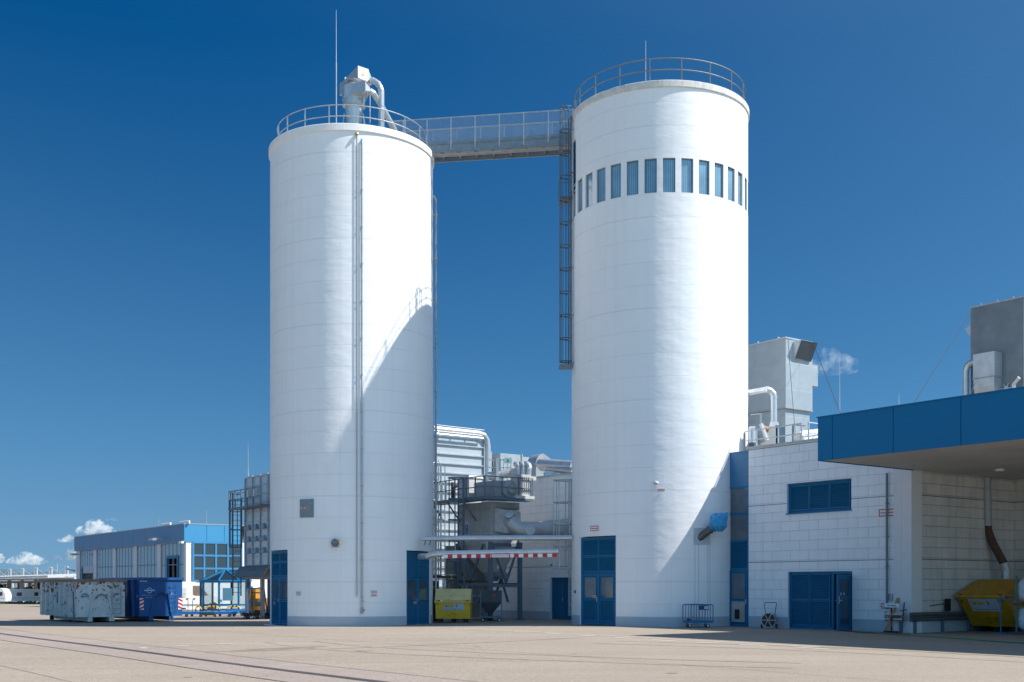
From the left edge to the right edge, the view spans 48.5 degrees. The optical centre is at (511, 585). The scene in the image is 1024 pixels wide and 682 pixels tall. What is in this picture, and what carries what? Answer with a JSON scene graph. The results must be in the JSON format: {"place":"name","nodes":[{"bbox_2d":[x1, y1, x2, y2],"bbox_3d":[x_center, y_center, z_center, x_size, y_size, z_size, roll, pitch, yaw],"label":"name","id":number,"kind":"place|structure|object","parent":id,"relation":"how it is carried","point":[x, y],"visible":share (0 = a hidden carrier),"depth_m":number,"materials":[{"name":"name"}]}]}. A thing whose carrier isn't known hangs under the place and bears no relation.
{"place":"outdoors","nodes":[
{"label":"outdoors","id":0,"kind":"place"},
{"bbox_2d":[0,569,69,575],"bbox_3d":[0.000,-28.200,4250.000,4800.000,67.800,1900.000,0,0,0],"label":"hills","id":1,"kind":"structure","parent":0,"point":[3,571],"depth_m":3653.68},
{"bbox_2d":[73,592,74,622],"bbox_3d":[-21.783,1.080,56.539,0.060,1.549,1.069,0,0,-23],"label":"prop bar","id":2,"kind":"object","parent":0,"point":[73,609],"visible":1,"depth_m":56.38,"materials":[{"name":"metal"}]},
{"bbox_2d":[0,628,471,681],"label":"concrete path","id":3,"kind":"structure","parent":0,"point":[275,675],"depth_m":26.26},
{"bbox_2d":[0,633,387,681],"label":"slot drain","id":4,"kind":"object","parent":3,"relation":"on","point":[344,677],"visible":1,"depth_m":26.22,"materials":[{"name":"metal"}]},
{"bbox_2d":[228,472,269,618],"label":"filter tower","id":5,"kind":"structure","parent":0,"point":[256,509],"depth_m":64.73,"materials":[{"name":"metal"}]},
{"bbox_2d":[254,488,258,498],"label":"access door","id":6,"kind":"structure","parent":5,"relation":"in","point":[256,490],"depth_m":64.71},
{"bbox_2d":[491,452,529,480],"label":"silver silo box","id":7,"kind":"object","parent":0,"point":[517,458],"visible":0.06,"depth_m":76.79,"materials":[{"name":"grey metal"}]},
{"bbox_2d":[0,601,1023,681],"bbox_3d":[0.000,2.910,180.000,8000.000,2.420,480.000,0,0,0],"label":"ground","id":8,"kind":"structure","parent":0,"point":[856,665],"depth_m":29.81,"materials":[{"name":"concrete"}]},
{"bbox_2d":[0,588,16,601],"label":"caravan","id":9,"kind":"object","parent":8,"relation":"on","point":[5,595],"visible":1,"depth_m":180.36,"materials":[{"name":"white plastic"}]},
{"bbox_2d":[0,601,39,603],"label":"weeds","id":10,"kind":"object","parent":8,"relation":"on","point":[3,602],"visible":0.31,"depth_m":188.73,"materials":[{"name":"green plant"}]},
{"bbox_2d":[0,583,39,602],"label":"hedge","id":11,"kind":"object","parent":8,"relation":"on","point":[26,587],"visible":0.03,"depth_m":221.32,"materials":[{"name":"green plant"}]},
{"bbox_2d":[0,582,39,587],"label":"solar carport","id":12,"kind":"object","parent":8,"relation":"on","point":[18,584],"visible":0.23,"depth_m":233.51,"materials":[{"name":"grey metal"}]},
{"bbox_2d":[11,589,39,602],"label":"caravan","id":13,"kind":"object","parent":8,"relation":"on","point":[28,595],"visible":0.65,"depth_m":194.80,"materials":[{"name":"white plastic"}]},
{"bbox_2d":[0,566,75,602],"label":"solar carport","id":14,"kind":"object","parent":8,"relation":"on","point":[22,578],"visible":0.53,"depth_m":200.23,"materials":[{"name":"metal"}]},
{"bbox_2d":[38,579,126,621],"bbox_3d":[-22.915,0.769,60.511,2.680,2.196,7.200,0,0,-36],"label":"roll off container","id":15,"kind":"object","parent":8,"relation":"on","point":[100,599],"visible":1,"depth_m":58.00,"materials":[{"name":"metal"}]},
{"bbox_2d":[99,577,183,620],"bbox_3d":[-20.221,0.720,61.903,2.520,2.291,6.801,0,0,-36],"label":"roll off container","id":16,"kind":"object","parent":8,"relation":"on","point":[151,598],"visible":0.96,"depth_m":59.28,"materials":[{"name":"metal"}]},
{"bbox_2d":[4,640,284,681],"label":"ground joint","id":17,"kind":"object","parent":8,"relation":"on","point":[160,663],"visible":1,"depth_m":26.04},
{"bbox_2d":[66,509,266,608],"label":"workshop","id":18,"kind":"structure","parent":8,"relation":"on","point":[187,551],"depth_m":117.03,"materials":[{"name":"metal"}]},
{"bbox_2d":[80,550,92,578],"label":"window","id":19,"kind":"structure","parent":18,"relation":"in","point":[86,559],"depth_m":139.42,"materials":[{"name":"glass"}]},
{"bbox_2d":[97,548,112,578],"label":"window","id":20,"kind":"structure","parent":18,"relation":"in","point":[104,556],"depth_m":133.29,"materials":[{"name":"glass"}]},
{"bbox_2d":[116,547,132,577],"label":"window","id":21,"kind":"structure","parent":18,"relation":"in","point":[124,556],"depth_m":127.65,"materials":[{"name":"glass"}]},
{"bbox_2d":[137,545,156,576],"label":"window","id":22,"kind":"structure","parent":18,"relation":"in","point":[146,555],"depth_m":121.39,"materials":[{"name":"glass"}]},
{"bbox_2d":[161,543,183,608],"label":"wall","id":23,"kind":"structure","parent":18,"relation":"in","point":[171,549],"depth_m":115.30,"materials":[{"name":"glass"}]},
{"bbox_2d":[192,541,242,581],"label":"window","id":24,"kind":"structure","parent":18,"relation":"in","point":[208,558],"depth_m":113.48,"materials":[{"name":"blue glass"}]},
{"bbox_2d":[182,582,222,608],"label":"delivery van","id":25,"kind":"object","parent":8,"relation":"on","point":[190,591],"visible":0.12,"depth_m":102.83,"materials":[{"name":"white metal"}]},
{"bbox_2d":[182,611,238,616],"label":"flat trolley","id":26,"kind":"object","parent":8,"relation":"on","point":[206,613],"visible":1,"depth_m":71.50,"materials":[{"name":"blue metal"}]},
{"bbox_2d":[198,569,251,610],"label":"smoking shelter","id":27,"kind":"object","parent":8,"relation":"on","point":[224,575],"visible":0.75,"depth_m":95.43,"materials":[{"name":"blue paint"}]},
{"bbox_2d":[2,628,475,681],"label":"ground joint","id":28,"kind":"object","parent":8,"relation":"on","point":[268,659],"visible":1,"depth_m":26.86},
{"bbox_2d":[225,610,253,615],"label":"flat trolley","id":29,"kind":"object","parent":8,"relation":"on","point":[241,611],"visible":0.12,"depth_m":75.00,"materials":[{"name":"blue metal"}]},
{"bbox_2d":[242,587,269,618],"bbox_3d":[-14.557,0.997,64.900,1.450,1.802,1.000,0,0,0],"label":"forklift","id":30,"kind":"object","parent":8,"relation":"on","point":[255,614],"visible":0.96,"depth_m":64.60,"materials":[{"name":"metal"}]},
{"bbox_2d":[250,586,266,616],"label":"forklift","id":31,"kind":"object","parent":8,"relation":"on","point":[254,594],"visible":0.3,"depth_m":71.00,"materials":[{"name":"orange metal"}]},
{"bbox_2d":[234,646,322,650],"bbox_3d":[-6.609,1.777,32.163,0.949,0.015,3.309,0,0,37],"label":"ground stain","id":32,"kind":"object","parent":8,"relation":"on","point":[264,649],"visible":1,"depth_m":32.15,"materials":[{"name":"concrete"}]},
{"bbox_2d":[264,41,437,626],"bbox_3d":[-7.540,-12.059,53.435,8.015,27.898,7.820,0,0,0],"label":"silo","id":33,"kind":"object","parent":8,"relation":"on","point":[351,365],"visible":0.96,"depth_m":50.18,"materials":[{"name":"white paint"}]},
{"bbox_2d":[271,578,279,623],"bbox_3d":[-10.783,0.689,52.074,0.090,2.100,1.040,0,0,-32],"label":"door","id":34,"kind":"structure","parent":33,"relation":"in","point":[272,579],"depth_m":52.31,"materials":[{"name":"blue paint"}]},
{"bbox_2d":[280,578,287,624],"bbox_3d":[-10.230,0.689,51.187,0.090,2.100,1.040,0,0,-32],"label":"door","id":35,"kind":"structure","parent":33,"relation":"in","point":[281,579],"depth_m":51.29,"materials":[{"name":"blue paint"}]},
{"bbox_2d":[339,66,397,130],"bbox_3d":[-6.587,-21.897,52.399,2.965,3.603,2.398,0,0,0],"label":"cyclone separator","id":36,"kind":"object","parent":33,"relation":"on","point":[354,85],"visible":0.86,"depth_m":51.87,"materials":[{"name":"metal"}]},
{"bbox_2d":[407,578,417,623],"bbox_3d":[-4.551,0.699,51.482,0.090,2.080,0.993,0,0,26],"label":"door","id":37,"kind":"structure","parent":33,"relation":"in","point":[408,579],"depth_m":51.72,"materials":[{"name":"blue paint"}]},
{"bbox_2d":[418,578,428,623],"bbox_3d":[-4.110,0.699,52.377,0.090,2.080,0.993,0,0,26],"label":"door","id":38,"kind":"structure","parent":33,"relation":"in","point":[419,579],"depth_m":52.52,"materials":[{"name":"blue paint"}]},
{"bbox_2d":[393,108,575,162],"bbox_3d":[-1.081,-20.876,53.063,8.869,1.672,1.400,0,0,9],"label":"footbridge","id":39,"kind":"object","parent":33,"relation":"attached to","point":[497,147],"visible":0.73,"depth_m":52.64,"materials":[{"name":"metal"}]},
{"bbox_2d":[205,637,584,651],"bbox_3d":[-2.741,1.741,33.626,12.554,0.090,1.102,0,0,-32],"label":"road marking","id":40,"kind":"object","parent":8,"relation":"on","point":[393,646],"visible":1,"depth_m":32.69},
{"bbox_2d":[433,581,437,620],"bbox_3d":[-3.802,0.752,55.830,0.333,1.947,0.740,0,0,0],"label":"switch cabinet","id":41,"kind":"object","parent":8,"relation":"on","point":[434,618],"visible":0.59,"depth_m":55.50,"materials":[{"name":"metal"}]},
{"bbox_2d":[433,460,445,588],"bbox_3d":[-3.879,-2.342,58.100,1.069,8.200,1.050,0,0,0],"label":"caged ladder","id":42,"kind":"object","parent":8,"relation":"on","point":[441,530],"visible":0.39,"depth_m":58.37,"materials":[{"name":"metal"}]},
{"bbox_2d":[433,574,455,588],"bbox_3d":[-3.354,0.526,54.872,1.332,2.138,0.551,0,0,18],"label":"screw conveyor","id":43,"kind":"object","parent":8,"relation":"on","point":[451,582],"visible":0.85,"depth_m":54.76,"materials":[{"name":"metal"}]},
{"bbox_2d":[434,589,472,621],"bbox_3d":[-2.751,0.942,53.867,1.720,1.580,1.441,0,0,2],"label":"tipping skip","id":44,"kind":"object","parent":8,"relation":"on","point":[453,605],"visible":1,"depth_m":53.33,"materials":[{"name":"yellow paint"}]},
{"bbox_2d":[433,425,490,588],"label":"ribbed dryer","id":45,"kind":"object","parent":8,"relation":"on","point":[456,457],"visible":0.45,"depth_m":70.79,"materials":[{"name":"metal"}]},
{"bbox_2d":[445,546,487,617],"bbox_3d":[-2.272,-0.197,58.687,2.242,3.666,1.626,0,0,0],"label":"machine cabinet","id":46,"kind":"object","parent":8,"relation":"on","point":[478,574],"visible":0.26,"depth_m":58.00,"materials":[{"name":"metal"}]},
{"bbox_2d":[480,590,502,621],"bbox_3d":[-0.992,0.975,55.085,1.080,1.500,1.030,0,0,0],"label":"hopper bin","id":47,"kind":"object","parent":8,"relation":"on","point":[490,601],"visible":0.99,"depth_m":54.60,"materials":[{"name":"metal"}]},
{"bbox_2d":[434,461,570,620],"bbox_3d":[-0.925,-2.256,56.552,7.824,7.963,4.151,0,0,30],"label":"dust filter","id":48,"kind":"object","parent":8,"relation":"on","point":[490,517],"visible":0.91,"depth_m":55.99,"materials":[{"name":"grey metal"}]},
{"bbox_2d":[264,642,790,667],"bbox_3d":[-1.600,1.740,28.976,18.445,0.090,2.019,0,0,42],"label":"rail","id":49,"kind":"object","parent":8,"relation":"on","point":[522,659],"visible":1,"depth_m":26.62,"materials":[{"name":"metal"}]},
{"bbox_2d":[168,627,900,681],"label":"ground joint","id":50,"kind":"object","parent":8,"relation":"on","point":[580,656],"visible":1,"depth_m":26.42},
{"bbox_2d":[483,472,612,619],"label":"factory hall","id":51,"kind":"structure","parent":8,"relation":"on","point":[544,589],"depth_m":58.09,"materials":[{"name":"metal"}]},
{"bbox_2d":[488,458,511,480],"bbox_3d":[-0.659,-6.286,61.880,1.286,1.324,0.290,0,0,0],"label":"platform railing","id":52,"kind":"object","parent":51,"relation":"on","point":[506,460],"visible":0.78,"depth_m":61.83,"materials":[{"name":"metal"}]},
{"bbox_2d":[488,468,515,479],"bbox_3d":[-0.136,-6.087,61.777,2.489,0.706,1.010,0,0,26],"label":"roof pipe","id":53,"kind":"object","parent":51,"relation":"on","point":[507,472],"visible":0.58,"depth_m":61.80,"materials":[{"name":"metal"}]},
{"bbox_2d":[528,454,549,476],"bbox_3d":[1.423,-6.018,60.605,1.060,1.955,0.860,0,0,-36],"label":"bent duct","id":54,"kind":"object","parent":51,"relation":"attached to","point":[535,470],"visible":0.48,"depth_m":60.22,"materials":[{"name":"metal"}]},
{"bbox_2d":[536,459,571,475],"bbox_3d":[2.232,-6.032,57.562,1.032,1.098,3.288,0,0,-36],"label":"roof pipe","id":55,"kind":"object","parent":51,"relation":"on","point":[554,466],"visible":0.75,"depth_m":57.51,"materials":[{"name":"metal"}]},
{"bbox_2d":[552,577,570,619],"bbox_3d":[2.662,0.694,56.865,0.090,2.213,2.030,0,0,-36],"label":"door frame","id":56,"kind":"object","parent":51,"relation":"in","point":[553,578],"depth_m":57.10,"materials":[{"name":"blue paint"}]},
{"bbox_2d":[316,641,793,662],"bbox_3d":[-0.560,1.737,30.111,17.213,0.084,1.878,0,0,42],"label":"rail","id":57,"kind":"object","parent":8,"relation":"on","point":[553,655],"visible":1,"depth_m":28.08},
{"bbox_2d":[463,628,811,646],"bbox_3d":[3.074,1.709,38.797,0.100,0.036,18.405,0,0,-36],"label":"ground marking","id":58,"kind":"object","parent":8,"relation":"on","point":[645,637],"visible":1,"depth_m":37.09,"materials":[{"name":"white paint"}]},
{"bbox_2d":[553,47,748,626],"bbox_3d":[6.571,-11.268,50.684,7.942,26.035,7.890,0,0,38],"label":"silo","id":59,"kind":"object","parent":8,"relation":"on","point":[656,200],"visible":0.94,"depth_m":47.27,"materials":[{"name":"white paint"}]},
{"bbox_2d":[417,535,571,559],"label":"pipe bridge","id":60,"kind":"structure","parent":59,"relation":"attached to","point":[429,555],"depth_m":50.39,"materials":[{"name":"metal"}]},
{"bbox_2d":[443,554,556,557],"bbox_3d":[-0.544,-1.313,50.180,5.062,0.190,0.080,0,0,7],"label":"clearance bar","id":61,"kind":"object","parent":60,"relation":"hanging from","point":[497,555],"visible":1,"depth_m":50.16,"materials":[{"name":"metal"}]},
{"bbox_2d":[579,179,581,211],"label":"window","id":62,"kind":"structure","parent":59,"relation":"in","point":[580,182],"depth_m":49.43,"materials":[{"name":"blue glass"}]},
{"bbox_2d":[586,173,591,207],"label":"window","id":63,"kind":"structure","parent":59,"relation":"in","point":[588,177],"depth_m":48.72,"materials":[{"name":"blue glass"}]},
{"bbox_2d":[582,574,597,623],"bbox_3d":[3.372,0.585,48.856,0.090,2.130,1.048,0,0,-38],"label":"door","id":64,"kind":"structure","parent":59,"relation":"in","point":[585,575],"depth_m":48.88,"materials":[{"name":"blue paint"}]},
{"bbox_2d":[590,526,597,530],"bbox_3d":[3.484,-2.424,48.233,0.020,0.200,0.480,0,0,-39],"label":"wall sign","id":65,"kind":"object","parent":59,"relation":"attached to","point":[593,528],"visible":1,"depth_m":48.23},
{"bbox_2d":[597,168,604,202],"bbox_3d":[3.803,-16.901,48.066,0.037,1.416,0.501,0,0,-44],"label":"window","id":66,"kind":"structure","parent":59,"relation":"in","point":[600,173],"depth_m":48.10,"materials":[{"name":"blue glass"}]},
{"bbox_2d":[598,574,615,624],"bbox_3d":[4.029,0.585,48.027,0.090,2.130,1.048,0,0,-38],"label":"door","id":67,"kind":"structure","parent":59,"relation":"in","point":[600,576],"depth_m":48.00,"materials":[{"name":"blue paint"}]},
{"bbox_2d":[611,163,620,198],"bbox_3d":[4.370,-16.901,47.581,0.501,1.416,0.037,0,0,35],"label":"window","id":68,"kind":"structure","parent":59,"relation":"in","point":[615,169],"depth_m":47.60,"materials":[{"name":"blue glass"}]},
{"bbox_2d":[627,160,637,195],"bbox_3d":[5.020,-16.901,47.216,0.501,1.416,0.037,0,0,24],"label":"window","id":69,"kind":"structure","parent":59,"relation":"in","point":[632,167],"depth_m":47.24,"materials":[{"name":"blue glass"}]},
{"bbox_2d":[645,159,656,192],"bbox_3d":[5.730,-16.901,46.984,0.501,1.416,0.037,0,0,12],"label":"window","id":70,"kind":"structure","parent":59,"relation":"in","point":[650,164],"depth_m":46.98,"materials":[{"name":"blue glass"}]},
{"bbox_2d":[663,158,674,191],"bbox_3d":[6.470,-16.901,46.895,0.501,1.416,0.037,0,0,1],"label":"window","id":71,"kind":"structure","parent":59,"relation":"in","point":[668,163],"depth_m":46.90,"materials":[{"name":"blue glass"}]},
{"bbox_2d":[681,158,692,192],"bbox_3d":[7.214,-16.901,46.953,0.501,1.416,0.037,0,0,-10],"label":"window","id":72,"kind":"structure","parent":59,"relation":"in","point":[686,164],"depth_m":46.96,"materials":[{"name":"blue glass"}]},
{"bbox_2d":[699,160,708,194],"bbox_3d":[7.932,-16.901,47.155,0.501,1.416,0.037,0,0,-21],"label":"window","id":73,"kind":"structure","parent":59,"relation":"in","point":[703,165],"depth_m":47.17,"materials":[{"name":"blue glass"}]},
{"bbox_2d":[709,512,727,531],"bbox_3d":[8.457,-2.599,46.613,0.750,0.819,0.804,0,0,0],"label":"tarpaulin wrap","id":74,"kind":"object","parent":59,"relation":"attached to","point":[718,522],"visible":1,"depth_m":46.36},
{"bbox_2d":[715,163,722,197],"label":"window","id":75,"kind":"structure","parent":59,"relation":"in","point":[718,167],"depth_m":47.53,"materials":[{"name":"blue glass"}]},
{"bbox_2d":[728,167,733,201],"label":"window","id":76,"kind":"structure","parent":59,"relation":"in","point":[730,171],"depth_m":48.00,"materials":[{"name":"blue glass"}]},
{"bbox_2d":[738,172,740,205],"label":"window","id":77,"kind":"structure","parent":59,"relation":"in","point":[739,175],"depth_m":48.62,"materials":[{"name":"blue glass"}]},
{"bbox_2d":[748,386,778,425],"bbox_3d":[10.894,-7.116,49.961,0.552,3.175,1.814,0,0,-43],"label":"roof duct","id":78,"kind":"object","parent":59,"relation":"attached to","point":[771,392],"visible":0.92,"depth_m":49.40,"materials":[{"name":"metal"}]},
{"bbox_2d":[682,604,713,627],"bbox_3d":[7.559,1.225,46.253,1.140,0.950,0.674,0,0,-4],"label":"transport trolley","id":79,"kind":"object","parent":8,"relation":"on","point":[702,607],"visible":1,"depth_m":45.95,"materials":[{"name":"metal"}]},
{"bbox_2d":[729,450,748,626],"bbox_3d":[9.483,-1.919,47.550,0.397,7.338,1.265,0,0,-36],"label":"glazed link","id":80,"kind":"object","parent":8,"relation":"on","point":[739,550],"visible":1,"depth_m":47.40,"materials":[{"name":"blue glass"}]},
{"bbox_2d":[729,570,747,625],"bbox_3d":[9.455,0.516,47.442,0.090,2.308,0.985,0,0,-36],"label":"door","id":81,"kind":"structure","parent":80,"relation":"in","point":[730,574],"depth_m":47.35,"materials":[{"name":"blue paint"}]},
{"bbox_2d":[760,602,777,627],"bbox_3d":[10.240,1.177,45.303,0.650,1.046,0.408,0,0,30],"label":"hose reel","id":82,"kind":"object","parent":8,"relation":"on","point":[770,622],"visible":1,"depth_m":45.23,"materials":[{"name":"metal"}]},
{"bbox_2d":[595,643,1020,661],"bbox_3d":[8.516,1.696,27.772,1.659,0.001,16.691,0,0,-42],"label":"ground stain","id":83,"kind":"object","parent":8,"relation":"on","point":[825,651],"visible":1,"depth_m":29.28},
{"bbox_2d":[636,641,1022,656],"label":"ground stain","id":84,"kind":"object","parent":8,"relation":"on","point":[843,648],"visible":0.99,"depth_m":30.68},
{"bbox_2d":[840,630,910,634],"bbox_3d":[12.694,1.672,41.099,0.703,0.041,4.445,0,0,-18],"label":"garden hose","id":85,"kind":"object","parent":8,"relation":"on","point":[875,632],"visible":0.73,"depth_m":40.27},
{"bbox_2d":[746,386,1023,632],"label":"factory hall","id":86,"kind":"structure","parent":8,"relation":"on","point":[830,548],"depth_m":42.32,"materials":[{"name":"metal"}]},
{"bbox_2d":[748,413,784,449],"bbox_3d":[10.908,-6.606,49.143,1.712,1.932,1.807,0,0,0],"label":"roof fan","id":87,"kind":"object","parent":86,"relation":"on","point":[766,433],"visible":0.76,"depth_m":48.80},
{"bbox_2d":[745,422,817,445],"bbox_3d":[12.986,-6.065,47.991,5.572,0.849,3.340,0,0,-36],"label":"roof railing","id":88,"kind":"object","parent":86,"relation":"on","point":[777,436],"visible":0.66,"depth_m":46.24,"materials":[{"name":"metal"}]},
{"bbox_2d":[748,337,817,445],"bbox_3d":[12.335,-8.821,58.379,2.630,6.562,7.500,0,0,-36],"label":"filter unit","id":89,"kind":"object","parent":86,"relation":"on","point":[769,365],"visible":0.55,"depth_m":55.71,"materials":[{"name":"metal"}]},
{"bbox_2d":[788,344,795,431],"bbox_3d":[13.489,-9.494,54.755,0.412,4.687,0.149,0,0,31],"label":"guy wire","id":90,"kind":"object","parent":89,"relation":"attached to","point":[791,384],"visible":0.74,"depth_m":54.79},
{"bbox_2d":[814,346,839,411],"bbox_3d":[13.921,-9.336,50.500,0.025,5.152,11.163,0,0,9],"label":"guy wire","id":91,"kind":"object","parent":89,"relation":"attached to","point":[827,380],"visible":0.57,"depth_m":49.67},
{"bbox_2d":[793,428,817,440],"bbox_3d":[12.713,-6.182,46.581,2.474,0.864,1.047,0,0,-10],"label":"roof duct","id":92,"kind":"object","parent":86,"relation":"on","point":[804,436],"visible":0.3,"depth_m":46.46,"materials":[{"name":"metal"}]},
{"bbox_2d":[788,478,850,512],"bbox_3d":[11.981,-3.459,44.181,0.090,1.187,3.088,0,0,-36],"label":"vent window","id":93,"kind":"structure","parent":86,"relation":"in","point":[809,484],"depth_m":44.28,"materials":[{"name":"blue paint"}]},
{"bbox_2d":[839,363,839,413],"bbox_3d":[13.248,-7.958,46.000,0.035,2.162,0.040,0,0,0],"label":"lightning rod","id":94,"kind":"object","parent":86,"relation":"on","point":[839,387],"visible":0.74,"depth_m":45.99,"materials":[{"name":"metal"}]},
{"bbox_2d":[836,574,851,630],"bbox_3d":[12.431,0.625,42.584,0.980,2.091,0.216,0,0,-43],"label":"open door","id":95,"kind":"structure","parent":86,"relation":"in","point":[843,581],"depth_m":42.57,"materials":[{"name":"blue paint"}]},
{"bbox_2d":[879,508,893,516],"bbox_3d":[13.715,-2.670,41.548,0.021,0.270,0.740,0,0,-36],"label":"wall sign","id":96,"kind":"object","parent":86,"relation":"attached to","point":[882,512],"visible":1,"depth_m":41.62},
{"bbox_2d":[962,296,1023,394],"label":"filter unit","id":97,"kind":"object","parent":86,"relation":"on","point":[995,331],"visible":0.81,"depth_m":58.88,"materials":[{"name":"metal"}]},
{"bbox_2d":[915,310,971,400],"bbox_3d":[19.619,-10.657,51.251,0.025,7.083,16.613,0,0,29],"label":"guy wire","id":98,"kind":"object","parent":97,"relation":"attached to","point":[942,357],"visible":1,"depth_m":50.05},
{"bbox_2d":[983,477,1010,578],"bbox_3d":[18.282,-2.212,43.602,1.513,3.903,0.460,0,0,26],"label":"extraction duct","id":99,"kind":"object","parent":86,"relation":"attached to","point":[999,556],"visible":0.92,"depth_m":43.44,"materials":[{"name":"grey metal"}]},
{"bbox_2d":[883,603,899,632],"bbox_3d":[13.484,1.165,40.379,0.240,1.070,0.600,0,0,-36],"label":"barrier post","id":100,"kind":"object","parent":8,"relation":"on","point":[891,605],"visible":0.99,"depth_m":40.37,"materials":[{"name":"metal"}]},
{"bbox_2d":[884,598,899,630],"bbox_3d":[13.713,1.075,41.071,0.612,1.285,0.090,0,0,-14],"label":"timber batten","id":101,"kind":"object","parent":8,"relation":"on","point":[889,619],"visible":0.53,"depth_m":41.04,"materials":[{"name":"brown wood"}]},
{"bbox_2d":[901,602,904,632],"bbox_3d":[13.929,1.150,40.541,0.251,1.108,0.040,0,0,-45],"label":"metal bar","id":102,"kind":"object","parent":8,"relation":"on","point":[902,617],"visible":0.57,"depth_m":40.53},
{"bbox_2d":[884,611,970,632],"bbox_3d":[15.424,1.320,42.015,3.935,0.760,1.120,0,0,-36],"label":"crash barrier","id":103,"kind":"object","parent":8,"relation":"on","point":[915,617],"visible":0.89,"depth_m":41.24,"materials":[{"name":"metal"}]},
{"bbox_2d":[900,599,950,610],"bbox_3d":[15.046,0.710,41.349,2.599,0.460,0.113,0,0,-29],"label":"push broom","id":104,"kind":"object","parent":103,"relation":"on","point":[947,603],"visible":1,"depth_m":41.83,"materials":[{"name":"wood"}]},
{"bbox_2d":[856,632,1023,643],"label":"garden hose","id":105,"kind":"object","parent":8,"relation":"on","point":[948,637],"visible":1,"depth_m":36.47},
{"bbox_2d":[955,580,1023,631],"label":"tipping skip","id":106,"kind":"object","parent":8,"relation":"on","point":[979,601],"visible":0.99,"depth_m":41.65,"materials":[{"name":"yellow paint"}]},
{"bbox_2d":[995,576,1023,633],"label":"stillage","id":107,"kind":"object","parent":8,"relation":"on","point":[1017,631],"visible":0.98,"depth_m":39.59,"materials":[{"name":"blue paint"}]},
{"bbox_2d":[1018,606,1023,630],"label":"wrapped sack","id":108,"kind":"object","parent":107,"relation":"on","point":[1021,618],"visible":1,"depth_m":39.51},
{"bbox_2d":[1018,578,1023,601],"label":"wrapped sack","id":109,"kind":"object","parent":107,"relation":"on","point":[1021,590],"visible":1,"depth_m":39.52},
{"bbox_2d":[0,0,1023,573],"label":"sky","id":110,"kind":"structure","parent":0,"point":[886,137],"materials":[{"name":"blue"}]},
{"bbox_3d":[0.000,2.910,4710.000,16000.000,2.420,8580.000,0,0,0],"label":"terrain","id":111,"kind":"structure","parent":0,"visible":0},
{"bbox_2d":[0,583,33,587],"bbox_3d":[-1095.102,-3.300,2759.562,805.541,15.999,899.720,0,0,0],"label":"town","id":112,"kind":"object","parent":111,"relation":"on","point":[14,585],"visible":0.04,"depth_m":2385.32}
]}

